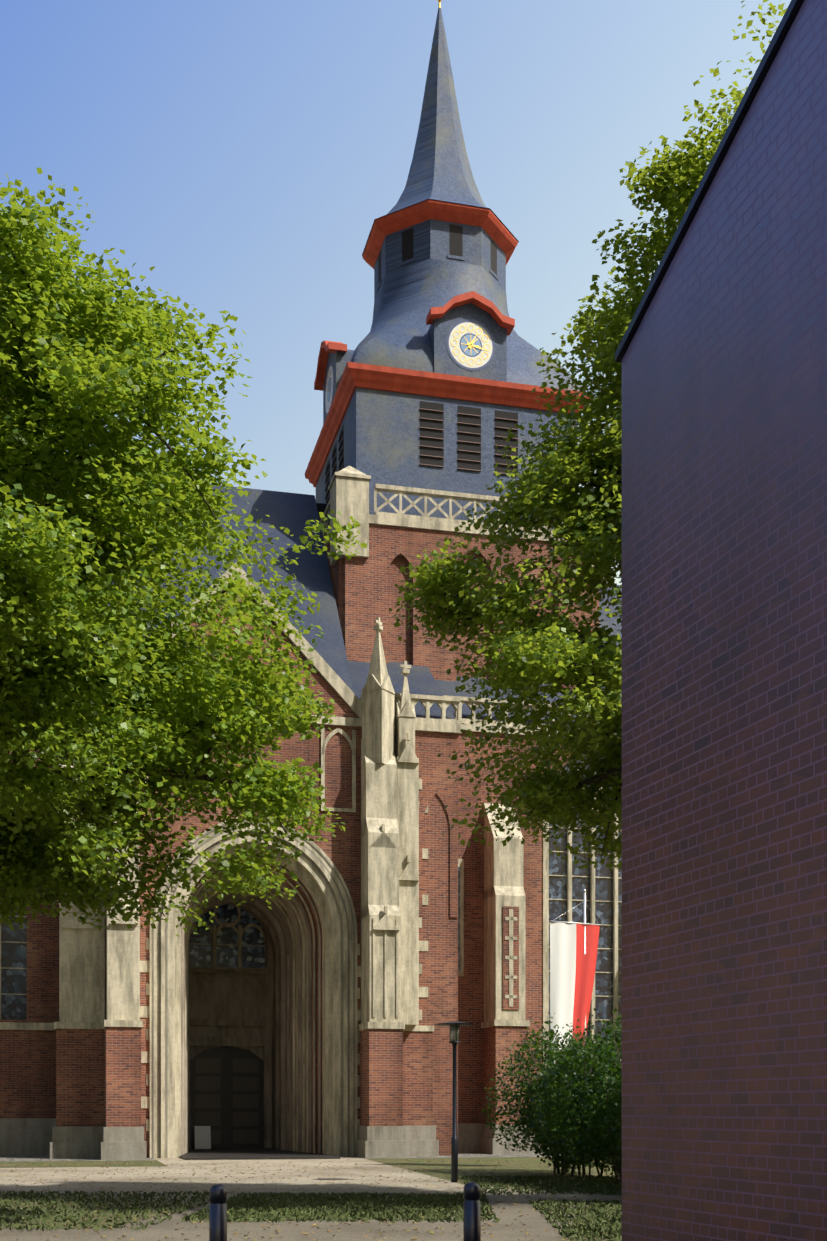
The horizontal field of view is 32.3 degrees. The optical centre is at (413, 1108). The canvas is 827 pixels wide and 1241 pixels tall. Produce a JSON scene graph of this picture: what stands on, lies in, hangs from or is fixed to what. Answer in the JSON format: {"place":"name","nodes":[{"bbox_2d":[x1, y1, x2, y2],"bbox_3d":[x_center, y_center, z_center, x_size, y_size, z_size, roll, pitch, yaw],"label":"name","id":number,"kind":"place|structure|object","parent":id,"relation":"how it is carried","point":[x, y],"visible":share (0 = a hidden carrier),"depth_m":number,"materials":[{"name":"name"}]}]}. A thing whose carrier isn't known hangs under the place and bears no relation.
{"place":"outdoors","nodes":[
{"label":"outdoors","id":0,"kind":"place"},
{"bbox_2d":[0,1160,164,1167],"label":"lawn","id":1,"kind":"structure","parent":0,"point":[36,1164],"depth_m":41.73,"materials":[{"name":"green plant"}]},
{"bbox_2d":[0,1193,205,1228],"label":"lawn","id":2,"kind":"structure","parent":0,"point":[44,1209],"depth_m":22.69,"materials":[{"name":"green plant"}]},
{"bbox_2d":[0,167,366,935],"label":"tree","id":3,"kind":"object","parent":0,"point":[90,339],"depth_m":17.65,"materials":[{"name":"green plant"}]},
{"bbox_2d":[0,1157,621,1240],"bbox_3d":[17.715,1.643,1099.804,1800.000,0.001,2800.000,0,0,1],"label":"ground","id":4,"kind":"structure","parent":0,"point":[536,1226],"depth_m":28.22,"materials":[{"name":"beige stone"}]},
{"bbox_2d":[0,1156,155,1161],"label":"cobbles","id":5,"kind":"object","parent":4,"relation":"on","point":[22,1158],"visible":0.5,"depth_m":45.71,"materials":[{"name":"grey stone"}]},
{"bbox_2d":[209,1184,226,1240],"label":"bollard","id":6,"kind":"object","parent":4,"relation":"on","point":[218,1213],"visible":1,"depth_m":13.01,"materials":[{"name":"black metal"}]},
{"bbox_2d":[0,1159,620,1240],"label":"fallen leaves","id":7,"kind":"object","parent":4,"relation":"on","point":[101,1188],"visible":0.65,"depth_m":28.85,"materials":[{"name":"brown plant"}]},
{"bbox_2d":[0,0,621,1159],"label":"church","id":8,"kind":"structure","parent":4,"relation":"on","point":[352,972],"depth_m":52.27,"materials":[{"name":"brick"}]},
{"bbox_2d":[0,1174,621,1240],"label":"grass tufts","id":9,"kind":"object","parent":4,"relation":"on","point":[359,1212],"visible":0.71,"depth_m":23.21,"materials":[{"name":"green plant"}]},
{"bbox_2d":[435,1021,473,1181],"bbox_3d":[0.914,-0.122,31.735,0.880,3.630,0.880,0,0,1],"label":"street lamp","id":10,"kind":"object","parent":4,"relation":"on","point":[454,1158],"depth_m":31.69,"materials":[{"name":"black metal"}]},
{"bbox_2d":[353,1153,560,1158],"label":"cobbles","id":11,"kind":"object","parent":4,"relation":"on","point":[471,1155],"visible":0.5,"depth_m":48.56,"materials":[{"name":"grey stone"}]},
{"bbox_2d":[463,1182,480,1240],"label":"bollard","id":12,"kind":"object","parent":4,"relation":"on","point":[471,1212],"visible":1,"depth_m":13.47,"materials":[{"name":"black metal"}]},
{"bbox_2d":[207,1195,460,1221],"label":"lawn","id":13,"kind":"structure","parent":0,"point":[233,1220],"depth_m":22.68,"materials":[{"name":"green plant"}]},
{"bbox_2d":[0,0,790,584],"label":"sky","id":14,"kind":"structure","parent":0,"point":[248,153],"materials":[{"name":"blue"}]},
{"bbox_2d":[368,1157,621,1195],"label":"lawn","id":15,"kind":"structure","parent":0,"point":[526,1164],"depth_m":39.61,"materials":[{"name":"green plant"}]},
{"bbox_2d":[482,1007,621,1183],"bbox_3d":[4.984,-0.394,30.363,4.278,4.206,15.148,0,0,-12],"label":"bush","id":16,"kind":"object","parent":15,"relation":"on","point":[569,1113],"depth_m":31.72,"materials":[{"name":"green plant"}]},
{"bbox_2d":[550,889,600,1044],"bbox_3d":[4.489,-2.222,39.691,1.700,7.830,0.128,0,0,-29],"label":"flag pole","id":17,"kind":"object","parent":15,"relation":"on","point":[584,915],"visible":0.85,"depth_m":39.84,"materials":[{"name":"white metal"}]},
{"bbox_2d":[550,922,599,1062],"bbox_3d":[4.483,-2.987,39.698,1.697,4.300,0.244,0,0,-32],"label":"flag","id":18,"kind":"object","parent":17,"relation":"hanging from","point":[562,960],"depth_m":39.57,"materials":[{"name":"white fabric"}]},
{"bbox_2d":[389,0,786,873],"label":"tree","id":19,"kind":"object","parent":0,"point":[589,528],"depth_m":22.06,"materials":[{"name":"green plant"}]},
{"bbox_2d":[567,1202,621,1240],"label":"lawn","id":20,"kind":"structure","parent":0,"point":[586,1205],"depth_m":19.63,"materials":[{"name":"green plant"}]},
{"bbox_2d":[622,0,826,1240],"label":"brick building","id":21,"kind":"structure","parent":0,"point":[724,748],"depth_m":9.59,"materials":[{"name":"brick"}]},
{"bbox_2d":[615,0,803,362],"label":"trim","id":22,"kind":"structure","parent":21,"relation":"on","point":[774,46],"depth_m":9.81,"materials":[{"name":"grey"}]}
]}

